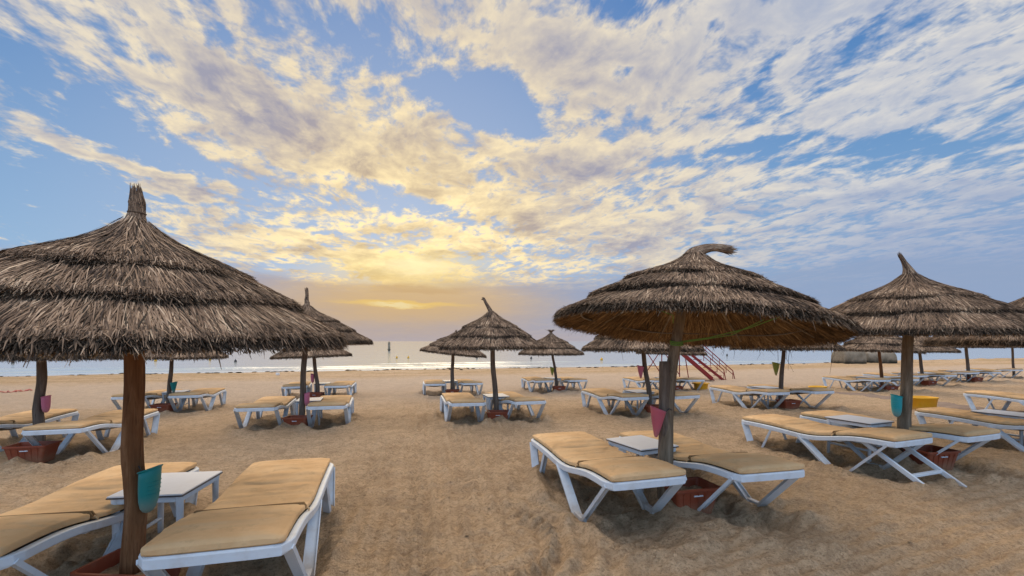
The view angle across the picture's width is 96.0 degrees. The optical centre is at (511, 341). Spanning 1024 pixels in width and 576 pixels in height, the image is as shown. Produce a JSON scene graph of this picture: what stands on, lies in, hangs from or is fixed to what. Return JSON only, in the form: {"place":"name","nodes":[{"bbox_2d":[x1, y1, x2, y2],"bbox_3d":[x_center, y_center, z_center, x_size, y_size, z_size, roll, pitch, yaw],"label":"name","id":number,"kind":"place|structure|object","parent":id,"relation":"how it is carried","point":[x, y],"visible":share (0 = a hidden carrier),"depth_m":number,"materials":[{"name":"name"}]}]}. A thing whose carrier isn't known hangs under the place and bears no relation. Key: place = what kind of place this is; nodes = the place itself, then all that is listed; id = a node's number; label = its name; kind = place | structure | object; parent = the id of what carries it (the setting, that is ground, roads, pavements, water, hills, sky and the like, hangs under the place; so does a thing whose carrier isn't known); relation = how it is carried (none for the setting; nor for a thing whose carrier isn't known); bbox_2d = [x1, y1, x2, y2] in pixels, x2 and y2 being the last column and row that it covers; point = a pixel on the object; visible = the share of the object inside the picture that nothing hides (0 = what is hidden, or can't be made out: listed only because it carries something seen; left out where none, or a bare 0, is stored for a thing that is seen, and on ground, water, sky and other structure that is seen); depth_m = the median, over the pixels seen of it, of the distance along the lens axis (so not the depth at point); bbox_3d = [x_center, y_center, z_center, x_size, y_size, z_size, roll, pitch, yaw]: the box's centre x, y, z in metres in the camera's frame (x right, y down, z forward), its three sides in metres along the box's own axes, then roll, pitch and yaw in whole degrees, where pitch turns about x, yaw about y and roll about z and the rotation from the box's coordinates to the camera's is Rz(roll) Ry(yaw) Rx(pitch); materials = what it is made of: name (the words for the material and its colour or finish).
{"place":"outdoors","nodes":[
{"label":"outdoors","id":0,"kind":"place"},
{"bbox_2d":[0,389,31,392],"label":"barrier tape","id":1,"kind":"object","parent":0,"point":[16,391],"visible":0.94,"depth_m":17.90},
{"bbox_2d":[0,360,897,376],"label":"seaweed","id":2,"kind":"object","parent":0,"point":[405,369],"visible":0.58,"depth_m":34.28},
{"bbox_2d":[0,358,1023,575],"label":"sand ground","id":3,"kind":"structure","parent":0,"point":[527,523],"depth_m":4.94,"materials":[{"name":"sand"}]},
{"bbox_2d":[1,440,61,462],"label":"plastic crate","id":4,"kind":"object","parent":3,"relation":"on","point":[46,451],"visible":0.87,"depth_m":6.15,"materials":[{"name":"plastic"}]},
{"bbox_2d":[0,409,79,451],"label":"sun lounger","id":5,"kind":"object","parent":3,"relation":"on","point":[11,423],"visible":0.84,"depth_m":7.50,"materials":[{"name":"beige fabric"}]},
{"bbox_2d":[0,349,145,440],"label":"thatched parasol","id":6,"kind":"object","parent":3,"relation":"on","point":[38,416],"visible":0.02,"depth_m":6.84,"materials":[{"name":"plant"}]},
{"bbox_2d":[40,395,51,412],"bbox_3d":[-6.959,0.937,6.880,0.121,0.259,0.120,0,0,45],"label":"hanging bucket","id":7,"kind":"object","parent":6,"relation":"hanging from","point":[45,403],"visible":1,"depth_m":6.85,"materials":[{"name":"pink plastic"}]},
{"bbox_2d":[21,409,159,454],"bbox_3d":[-6.341,1.394,7.103,0.789,0.574,2.068,0,0,-14],"label":"sun lounger","id":8,"kind":"object","parent":3,"relation":"on","point":[107,422],"visible":0.8,"depth_m":6.58,"materials":[{"name":"beige fabric"}]},
{"bbox_2d":[0,462,200,575],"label":"sun lounger","id":9,"kind":"object","parent":3,"relation":"on","point":[76,508],"visible":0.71,"depth_m":3.00,"materials":[{"name":"fabric"}]},
{"bbox_2d":[70,548,180,575],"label":"plastic crate","id":10,"kind":"object","parent":3,"relation":"on","point":[107,565],"visible":0.27,"depth_m":2.85,"materials":[{"name":"plastic"}]},
{"bbox_2d":[111,389,182,409],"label":"sun lounger","id":11,"kind":"object","parent":3,"relation":"on","point":[153,395],"visible":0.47,"depth_m":11.79,"materials":[{"name":"beige fabric"}]},
{"bbox_2d":[149,403,176,411],"bbox_3d":[-8.840,1.720,11.680,0.480,0.250,0.350,0,0,-6],"label":"plastic crate","id":12,"kind":"object","parent":3,"relation":"on","point":[161,407],"visible":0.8,"depth_m":11.54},
{"bbox_2d":[106,471,222,537],"bbox_3d":[-2.600,1.333,3.500,0.488,0.516,0.588,0,0,-8],"label":"side table","id":13,"kind":"object","parent":3,"relation":"on","point":[178,488],"visible":0.59,"depth_m":3.48,"materials":[{"name":"plastic"}]},
{"bbox_2d":[113,349,227,402],"bbox_3d":[-8.764,0.710,11.948,2.513,2.426,2.520,0,0,0],"label":"thatched parasol","id":14,"kind":"object","parent":3,"relation":"on","point":[159,357],"visible":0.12,"depth_m":11.41,"materials":[{"name":"plant"}]},
{"bbox_2d":[170,381,177,392],"bbox_3d":[-8.749,1.197,11.909,0.197,0.311,0.163,0,0,35],"label":"hanging bucket","id":15,"kind":"object","parent":14,"relation":"hanging from","point":[173,385],"visible":0.91,"depth_m":11.86,"materials":[{"name":"teal plastic"}]},
{"bbox_2d":[0,183,347,574],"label":"thatched parasol","id":16,"kind":"object","parent":3,"relation":"on","point":[134,284],"visible":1,"depth_m":2.26,"materials":[{"name":"plant"}]},
{"bbox_2d":[137,464,162,512],"bbox_3d":[-2.223,0.907,2.831,0.136,0.288,0.134,0,0,44],"label":"hanging bucket","id":17,"kind":"object","parent":16,"relation":"hanging from","point":[149,482],"visible":1,"depth_m":2.79,"materials":[{"name":"teal plastic"}]},
{"bbox_2d":[161,390,190,410],"bbox_3d":[-9.010,1.600,12.370,0.488,0.516,0.588,0,0,-17],"label":"side table","id":18,"kind":"object","parent":3,"relation":"on","point":[165,393],"visible":0.47,"depth_m":12.27,"materials":[{"name":"white plastic"}]},
{"bbox_2d":[168,388,226,411],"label":"sun lounger","id":19,"kind":"object","parent":3,"relation":"on","point":[197,394],"visible":0.98,"depth_m":12.16,"materials":[{"name":"beige fabric"}]},
{"bbox_2d":[136,458,334,575],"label":"sun lounger","id":20,"kind":"object","parent":3,"relation":"on","point":[261,509],"visible":1,"depth_m":2.75,"materials":[{"name":"beige fabric"}]},
{"bbox_2d":[234,396,295,428],"bbox_3d":[-5.017,1.455,9.495,0.789,0.574,2.068,1,0,-15],"label":"sun lounger","id":21,"kind":"object","parent":3,"relation":"on","point":[275,404],"visible":0.96,"depth_m":8.98,"materials":[{"name":"beige fabric"}]},
{"bbox_2d":[281,381,311,395],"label":"sun lounger","id":22,"kind":"object","parent":3,"relation":"on","point":[291,385],"visible":0.84,"depth_m":14.91,"materials":[{"name":"beige fabric"}]},
{"bbox_2d":[282,415,312,425],"bbox_3d":[-4.194,1.601,9.020,0.480,0.250,0.350,0,0,-2],"label":"plastic crate","id":23,"kind":"object","parent":3,"relation":"on","point":[294,419],"visible":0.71,"depth_m":8.87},
{"bbox_2d":[295,397,322,424],"bbox_3d":[-4.264,1.480,9.710,0.488,0.516,0.588,0,0,-17],"label":"side table","id":24,"kind":"object","parent":3,"relation":"on","point":[313,399],"visible":0.5,"depth_m":9.51,"materials":[{"name":"white plastic"}]},
{"bbox_2d":[270,346,352,391],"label":"thatched parasol","id":25,"kind":"object","parent":3,"relation":"on","point":[298,354],"visible":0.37,"depth_m":14.42,"materials":[{"name":"plant"}]},
{"bbox_2d":[310,392,324,397],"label":"plastic crate","id":26,"kind":"object","parent":3,"relation":"on","point":[316,394],"visible":0.55,"depth_m":14.83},
{"bbox_2d":[314,382,330,392],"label":"side table","id":27,"kind":"object","parent":3,"relation":"on","point":[322,383],"visible":0.26,"depth_m":15.43,"materials":[{"name":"white plastic"}]},
{"bbox_2d":[306,395,353,427],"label":"sun lounger","id":28,"kind":"object","parent":3,"relation":"on","point":[331,402],"visible":0.91,"depth_m":9.00,"materials":[{"name":"beige fabric"}]},
{"bbox_2d":[299,287,373,414],"bbox_3d":[-4.128,0.358,9.229,2.537,2.892,2.529,0,0,0],"label":"thatched parasol","id":29,"kind":"object","parent":3,"relation":"on","point":[353,337],"visible":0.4,"depth_m":9.20,"materials":[{"name":"plant"}]},
{"bbox_2d":[304,392,309,405],"bbox_3d":[-4.113,1.161,9.240,0.133,0.285,0.132,0,0,45],"label":"hanging bucket","id":30,"kind":"object","parent":29,"relation":"hanging from","point":[306,398],"visible":0.91,"depth_m":9.19,"materials":[{"name":"pink plastic"}]},
{"bbox_2d":[324,381,356,394],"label":"sun lounger","id":31,"kind":"object","parent":3,"relation":"on","point":[351,385],"visible":0.99,"depth_m":15.37,"materials":[{"name":"beige fabric"}]},
{"bbox_2d":[423,379,446,394],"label":"sun lounger","id":32,"kind":"object","parent":3,"relation":"on","point":[435,383],"visible":0.94,"depth_m":15.51,"materials":[{"name":"beige fabric"}]},
{"bbox_2d":[442,380,457,388],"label":"side table","id":33,"kind":"object","parent":3,"relation":"on","point":[448,381],"visible":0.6,"depth_m":16.27,"materials":[{"name":"white plastic"}]},
{"bbox_2d":[445,389,458,392],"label":"plastic crate","id":34,"kind":"object","parent":3,"relation":"on","point":[451,390],"visible":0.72,"depth_m":15.62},
{"bbox_2d":[419,330,486,388],"bbox_3d":[-2.030,0.782,16.034,2.343,2.413,2.362,0,0,0],"label":"thatched parasol","id":35,"kind":"object","parent":3,"relation":"on","point":[432,347],"visible":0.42,"depth_m":15.40,"materials":[{"name":"plant"}]},
{"bbox_2d":[440,392,485,421],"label":"sun lounger","id":36,"kind":"object","parent":3,"relation":"on","point":[462,399],"visible":0.99,"depth_m":9.50,"materials":[{"name":"beige fabric"}]},
{"bbox_2d":[454,379,482,394],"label":"sun lounger","id":37,"kind":"object","parent":3,"relation":"on","point":[466,382],"visible":0.84,"depth_m":15.92,"materials":[{"name":"beige fabric"}]},
{"bbox_2d":[437,297,546,409],"bbox_3d":[-0.418,0.421,9.853,2.336,2.736,2.357,0,0,0],"label":"thatched parasol","id":38,"kind":"object","parent":3,"relation":"on","point":[491,330],"visible":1,"depth_m":9.24,"materials":[{"name":"plant"}]},
{"bbox_2d":[482,393,509,410],"bbox_3d":[-0.362,1.465,10.310,0.488,0.516,0.588,0,0,-17],"label":"side table","id":39,"kind":"object","parent":3,"relation":"on","point":[490,396],"visible":0.54,"depth_m":10.11,"materials":[{"name":"white plastic"}]},
{"bbox_2d":[486,410,508,418],"bbox_3d":[-0.292,1.586,9.620,0.480,0.250,0.350,0,0,-1],"label":"plastic crate","id":40,"kind":"object","parent":3,"relation":"on","point":[491,414],"visible":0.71,"depth_m":9.47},
{"bbox_2d":[0,372,1023,575],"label":"pebbles and clods","id":41,"kind":"object","parent":3,"relation":"on","point":[495,492],"visible":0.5,"depth_m":4.50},
{"bbox_2d":[486,391,545,419],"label":"sun lounger","id":42,"kind":"object","parent":3,"relation":"on","point":[514,399],"visible":0.79,"depth_m":9.58,"materials":[{"name":"beige fabric"}]},
{"bbox_2d":[521,376,553,391],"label":"sun lounger","id":43,"kind":"object","parent":3,"relation":"on","point":[535,380],"visible":0.98,"depth_m":17.30,"materials":[{"name":"plastic"}]},
{"bbox_2d":[518,329,584,385],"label":"thatched parasol","id":44,"kind":"object","parent":3,"relation":"on","point":[553,343],"visible":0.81,"depth_m":16.64,"materials":[{"name":"plant"}]},
{"bbox_2d":[544,377,560,390],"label":"side table","id":45,"kind":"object","parent":3,"relation":"on","point":[553,378],"visible":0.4,"depth_m":17.57,"materials":[{"name":"white plastic"}]},
{"bbox_2d":[552,386,565,390],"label":"plastic crate","id":46,"kind":"object","parent":3,"relation":"on","point":[559,388],"visible":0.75,"depth_m":16.94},
{"bbox_2d":[557,377,587,389],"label":"sun lounger","id":47,"kind":"object","parent":3,"relation":"on","point":[568,380],"visible":0.91,"depth_m":17.18,"materials":[{"name":"plastic"}]},
{"bbox_2d":[530,431,686,521],"bbox_3d":[0.825,1.309,4.615,0.789,0.574,2.068,-1,0,-15],"label":"sun lounger","id":48,"kind":"object","parent":3,"relation":"on","point":[605,466],"visible":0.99,"depth_m":4.13,"materials":[{"name":"beige fabric"}]},
{"bbox_2d":[581,388,648,415],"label":"sun lounger","id":49,"kind":"object","parent":3,"relation":"on","point":[601,394],"visible":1,"depth_m":10.67,"materials":[{"name":"beige fabric"}]},
{"bbox_2d":[624,389,654,409],"bbox_3d":[3.075,1.462,11.150,0.488,0.516,0.588,0,0,-17],"label":"side table","id":50,"kind":"object","parent":3,"relation":"on","point":[636,391],"visible":0.58,"depth_m":11.02,"materials":[{"name":"white plastic"}]},
{"bbox_2d":[622,377,658,389],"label":"sun lounger","id":51,"kind":"object","parent":3,"relation":"on","point":[637,380],"visible":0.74,"depth_m":17.19,"materials":[{"name":"plastic"}]},
{"bbox_2d":[580,335,704,403],"bbox_3d":[3.001,0.481,10.690,2.802,2.607,2.806,0,0,0],"label":"thatched parasol","id":52,"kind":"object","parent":3,"relation":"on","point":[601,344],"visible":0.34,"depth_m":9.79,"materials":[{"name":"plant"}]},
{"bbox_2d":[637,365,643,377],"bbox_3d":[2.994,0.709,10.671,0.197,0.311,0.163,0,0,35],"label":"hanging bucket","id":53,"kind":"object","parent":52,"relation":"hanging from","point":[640,370],"visible":1,"depth_m":10.63,"materials":[{"name":"pink plastic"}]},
{"bbox_2d":[606,435,678,491],"bbox_3d":[1.380,1.333,4.920,0.488,0.516,0.588,0,0,-24],"label":"side table","id":54,"kind":"object","parent":3,"relation":"on","point":[641,445],"visible":0.52,"depth_m":4.84,"materials":[{"name":"white plastic"}]},
{"bbox_2d":[644,404,658,412],"bbox_3d":[3.245,1.581,10.460,0.480,0.250,0.350,0,0,-6],"label":"plastic crate","id":55,"kind":"object","parent":3,"relation":"on","point":[647,408],"visible":0.22,"depth_m":10.39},
{"bbox_2d":[622,388,699,412],"bbox_3d":[3.550,1.433,11.163,0.789,0.574,2.068,0,0,-20],"label":"sun lounger","id":56,"kind":"object","parent":3,"relation":"on","point":[682,395],"visible":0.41,"depth_m":10.58,"materials":[{"name":"beige fabric"}]},
{"bbox_2d":[636,351,707,356],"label":"thatched parasol","id":57,"kind":"object","parent":3,"relation":"on","point":[697,353],"visible":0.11,"depth_m":15.84,"materials":[{"name":"plant"}]},
{"bbox_2d":[676,385,683,389],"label":"plastic crate","id":58,"kind":"object","parent":3,"relation":"on","point":[679,387],"visible":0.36,"depth_m":16.49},
{"bbox_2d":[676,377,704,389],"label":"sun lounger","id":59,"kind":"object","parent":3,"relation":"on","point":[679,380],"visible":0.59,"depth_m":16.58,"materials":[{"name":"plastic"}]},
{"bbox_2d":[648,346,734,380],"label":"slide tower","id":60,"kind":"structure","parent":3,"relation":"on","point":[699,368],"depth_m":23.07,"materials":[{"name":"metal"}]},
{"bbox_2d":[663,477,720,513],"bbox_3d":[1.640,1.455,4.300,0.480,0.250,0.350,0,0,-14],"label":"plastic crate","id":61,"kind":"object","parent":3,"relation":"on","point":[695,493],"visible":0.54,"depth_m":4.17,"materials":[{"name":"plastic"}]},
{"bbox_2d":[692,382,709,389],"bbox_3d":[6.990,1.698,17.060,0.648,0.310,0.499,0,0,5],"label":"yellow tub","id":62,"kind":"object","parent":3,"relation":"on","point":[704,386],"visible":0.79,"depth_m":16.86,"materials":[{"name":"plastic"}]},
{"bbox_2d":[551,244,864,498],"bbox_3d":[1.687,0.361,4.414,2.631,2.618,2.648,0,0,0],"label":"thatched parasol","id":63,"kind":"object","parent":3,"relation":"on","point":[694,296],"visible":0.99,"depth_m":4.12,"materials":[{"name":"plant"}]},
{"bbox_2d":[650,406,671,436],"bbox_3d":[1.370,0.745,4.261,0.179,0.292,0.148,0,0,35],"label":"hanging bucket","id":64,"kind":"object","parent":63,"relation":"hanging from","point":[657,416],"visible":1,"depth_m":4.23,"materials":[{"name":"pink plastic"}]},
{"bbox_2d":[618,430,804,511],"bbox_3d":[1.903,1.319,4.808,0.789,0.574,2.068,0,-1,-15],"label":"sun lounger","id":65,"kind":"object","parent":3,"relation":"on","point":[736,469],"visible":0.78,"depth_m":4.09,"materials":[{"name":"beige fabric"}]},
{"bbox_2d":[709,385,789,408],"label":"sun lounger","id":66,"kind":"object","parent":3,"relation":"on","point":[735,391],"visible":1,"depth_m":11.60,"materials":[{"name":"beige fabric"}]},
{"bbox_2d":[750,386,778,405],"bbox_3d":[6.658,1.459,12.070,0.488,0.516,0.588,0,0,-17],"label":"side table","id":67,"kind":"object","parent":3,"relation":"on","point":[761,387],"visible":0.59,"depth_m":12.07,"materials":[{"name":"white plastic"}]},
{"bbox_2d":[729,342,845,398],"bbox_3d":[6.836,0.522,11.619,2.556,2.520,2.572,0,0,0],"label":"thatched parasol","id":68,"kind":"object","parent":3,"relation":"on","point":[782,366],"visible":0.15,"depth_m":10.72,"materials":[{"name":"plant"}]},
{"bbox_2d":[772,362,780,374],"bbox_3d":[6.658,0.693,11.590,0.213,0.337,0.177,0,0,35],"label":"hanging bucket","id":69,"kind":"object","parent":68,"relation":"hanging from","point":[775,364],"visible":0.98,"depth_m":11.56,"materials":[{"name":"green plastic"}]},
{"bbox_2d":[775,399,801,408],"bbox_3d":[6.828,1.579,11.380,0.480,0.250,0.350,0,0,-11],"label":"plastic crate","id":70,"kind":"object","parent":3,"relation":"on","point":[790,404],"visible":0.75,"depth_m":11.25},
{"bbox_2d":[747,384,833,408],"bbox_3d":[7.230,1.429,12.097,0.789,0.574,2.068,1,0,-18],"label":"sun lounger","id":71,"kind":"object","parent":3,"relation":"on","point":[810,391],"visible":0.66,"depth_m":11.45,"materials":[{"name":"plastic"}]},
{"bbox_2d":[808,386,827,387],"bbox_3d":[10.503,1.666,15.820,0.688,0.240,0.416,0,0,-10],"label":"yellow tub","id":72,"kind":"object","parent":3,"relation":"on","point":[817,386],"visible":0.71,"depth_m":15.75,"materials":[{"name":"plastic"}]},
{"bbox_2d":[831,351,866,363],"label":"concrete block","id":73,"kind":"structure","parent":3,"relation":"on","point":[850,357],"depth_m":43.59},
{"bbox_2d":[741,414,966,487],"bbox_3d":[4.141,1.314,5.888,0.789,0.574,2.392,0,0,-20],"label":"sun lounger","id":74,"kind":"object","parent":3,"relation":"on","point":[803,431],"visible":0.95,"depth_m":5.51,"materials":[{"name":"beige fabric"}]},
{"bbox_2d":[822,376,890,391],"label":"sun lounger","id":75,"kind":"object","parent":3,"relation":"on","point":[846,380],"visible":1,"depth_m":16.11,"materials":[{"name":"plastic"}]},
{"bbox_2d":[824,415,894,461],"bbox_3d":[4.660,1.303,6.200,0.488,0.516,0.588,0,0,-22],"label":"side table","id":76,"kind":"object","parent":3,"relation":"on","point":[859,421],"visible":0.66,"depth_m":6.11,"materials":[{"name":"white plastic"}]},
{"bbox_2d":[856,376,879,388],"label":"side table","id":77,"kind":"object","parent":3,"relation":"on","point":[871,386],"visible":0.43,"depth_m":16.64,"materials":[{"name":"white plastic"}]},
{"bbox_2d":[866,352,897,363],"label":"concrete block","id":78,"kind":"structure","parent":3,"relation":"on","point":[889,358],"depth_m":44.53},
{"bbox_2d":[838,335,926,384],"bbox_3d":[12.830,0.641,16.125,2.574,2.447,2.579,0,0,0],"label":"thatched parasol","id":79,"kind":"object","parent":3,"relation":"on","point":[888,344],"visible":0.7,"depth_m":15.50,"materials":[{"name":"plant"}]},
{"bbox_2d":[846,375,918,390],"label":"sun lounger","id":80,"kind":"object","parent":3,"relation":"on","point":[915,379],"visible":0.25,"depth_m":16.03,"materials":[{"name":"plastic"}]},
{"bbox_2d":[878,385,899,390],"bbox_3d":[12.991,1.662,15.880,0.480,0.250,0.350,0,0,-1],"label":"plastic crate","id":81,"kind":"object","parent":3,"relation":"on","point":[890,387],"visible":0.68,"depth_m":15.73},
{"bbox_2d":[863,372,927,385],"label":"sun lounger","id":82,"kind":"object","parent":3,"relation":"on","point":[887,375],"visible":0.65,"depth_m":18.77,"materials":[{"name":"plastic"}]},
{"bbox_2d":[800,410,1000,460],"bbox_3d":[5.108,1.303,6.288,0.789,0.574,2.068,0,0,-20],"label":"sun lounger","id":83,"kind":"object","parent":3,"relation":"on","point":[957,433],"visible":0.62,"depth_m":5.56,"materials":[{"name":"beige fabric"}]},
{"bbox_2d":[891,372,956,385],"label":"sun lounger","id":84,"kind":"object","parent":3,"relation":"on","point":[941,375],"visible":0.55,"depth_m":18.42,"materials":[{"name":"plastic"}]},
{"bbox_2d":[912,396,938,409],"bbox_3d":[9.671,1.480,10.880,0.768,0.330,0.458,0,0,-6],"label":"yellow tub","id":85,"kind":"object","parent":3,"relation":"on","point":[924,401],"visible":0.55,"depth_m":10.69,"materials":[{"name":"plastic"}]},
{"bbox_2d":[830,253,1023,451],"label":"thatched parasol","id":86,"kind":"object","parent":3,"relation":"on","point":[909,303],"visible":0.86,"depth_m":5.14,"materials":[{"name":"plant"}]},
{"bbox_2d":[890,394,902,416],"bbox_3d":[4.833,0.807,5.790,0.133,0.285,0.132,0,0,45],"label":"hanging bucket","id":87,"kind":"object","parent":86,"relation":"hanging from","point":[896,404],"visible":1,"depth_m":5.75,"materials":[{"name":"teal plastic"}]},
{"bbox_2d":[921,380,937,385],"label":"plastic crate","id":88,"kind":"object","parent":3,"relation":"on","point":[927,382],"visible":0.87,"depth_m":18.33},
{"bbox_2d":[901,445,960,469],"bbox_3d":[5.100,1.435,5.620,0.480,0.250,0.350,0,0,-10],"label":"plastic crate","id":89,"kind":"object","parent":3,"relation":"on","point":[946,459],"visible":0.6,"depth_m":5.49,"materials":[{"name":"plastic"}]},
{"bbox_2d":[914,335,961,383],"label":"thatched parasol","id":90,"kind":"object","parent":3,"relation":"on","point":[949,349],"visible":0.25,"depth_m":17.85,"materials":[{"name":"plant"}]},
{"bbox_2d":[917,370,979,381],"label":"sun lounger","id":91,"kind":"object","parent":3,"relation":"on","point":[955,372],"visible":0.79,"depth_m":20.67,"materials":[{"name":"beige fabric"}]},
{"bbox_2d":[946,370,966,380],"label":"side table","id":92,"kind":"object","parent":3,"relation":"on","point":[955,378],"visible":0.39,"depth_m":21.29,"materials":[{"name":"white plastic"}]},
{"bbox_2d":[915,407,1023,451],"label":"sun lounger","id":93,"kind":"object","parent":3,"relation":"on","point":[951,415],"visible":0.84,"depth_m":6.84,"materials":[{"name":"beige fabric"}]},
{"bbox_2d":[938,370,1001,381],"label":"sun lounger","id":94,"kind":"object","parent":3,"relation":"on","point":[988,372],"visible":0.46,"depth_m":20.60,"materials":[{"name":"plastic"}]},
{"bbox_2d":[921,297,1023,348],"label":"thatched parasol","id":95,"kind":"object","parent":3,"relation":"on","point":[972,341],"visible":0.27,"depth_m":6.36,"materials":[{"name":"plant"}]},
{"bbox_2d":[967,377,983,381],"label":"plastic crate","id":96,"kind":"object","parent":3,"relation":"on","point":[976,379],"visible":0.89,"depth_m":20.45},
{"bbox_2d":[953,345,1004,379],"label":"thatched parasol","id":97,"kind":"object","parent":3,"relation":"on","point":[967,359],"visible":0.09,"depth_m":20.76,"materials":[{"name":"plant"}]},
{"bbox_2d":[963,390,1023,410],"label":"sun lounger","id":98,"kind":"object","parent":3,"relation":"on","point":[1008,397],"visible":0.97,"depth_m":9.98,"materials":[{"name":"beige fabric"}]},
{"bbox_2d":[965,368,1022,377],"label":"sun lounger","id":99,"kind":"object","parent":3,"relation":"on","point":[1002,369],"visible":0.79,"depth_m":23.28,"materials":[{"name":"beige fabric"}]},
{"bbox_2d":[970,409,1023,445],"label":"side table","id":100,"kind":"object","parent":3,"relation":"on","point":[1006,414],"visible":0.59,"depth_m":6.84,"materials":[{"name":"white plastic"}]},
{"bbox_2d":[1005,346,1023,375],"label":"thatched parasol","id":101,"kind":"object","parent":3,"relation":"on","point":[1012,359],"visible":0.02,"depth_m":23.47,"materials":[{"name":"brown wood"}]},
{"bbox_2d":[0,341,1023,376],"bbox_3d":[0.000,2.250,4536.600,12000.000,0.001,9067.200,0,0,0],"label":"sea water","id":102,"kind":"structure","parent":0,"point":[377,354],"depth_m":56.41,"materials":[{"name":"grey liquid"}]},
{"bbox_2d":[0,360,829,376],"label":"wavelets","id":103,"kind":"object","parent":102,"relation":"on","point":[349,366],"visible":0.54,"depth_m":38.78,"materials":[{"name":"grey liquid"}]},
{"bbox_2d":[0,0,1023,340],"label":"sky","id":104,"kind":"structure","parent":0,"point":[404,164],"materials":[{"name":"blue"}]},
{"bbox_2d":[739,386,1023,412],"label":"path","id":105,"kind":"structure","parent":0,"point":[952,405],"depth_m":11.87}
]}

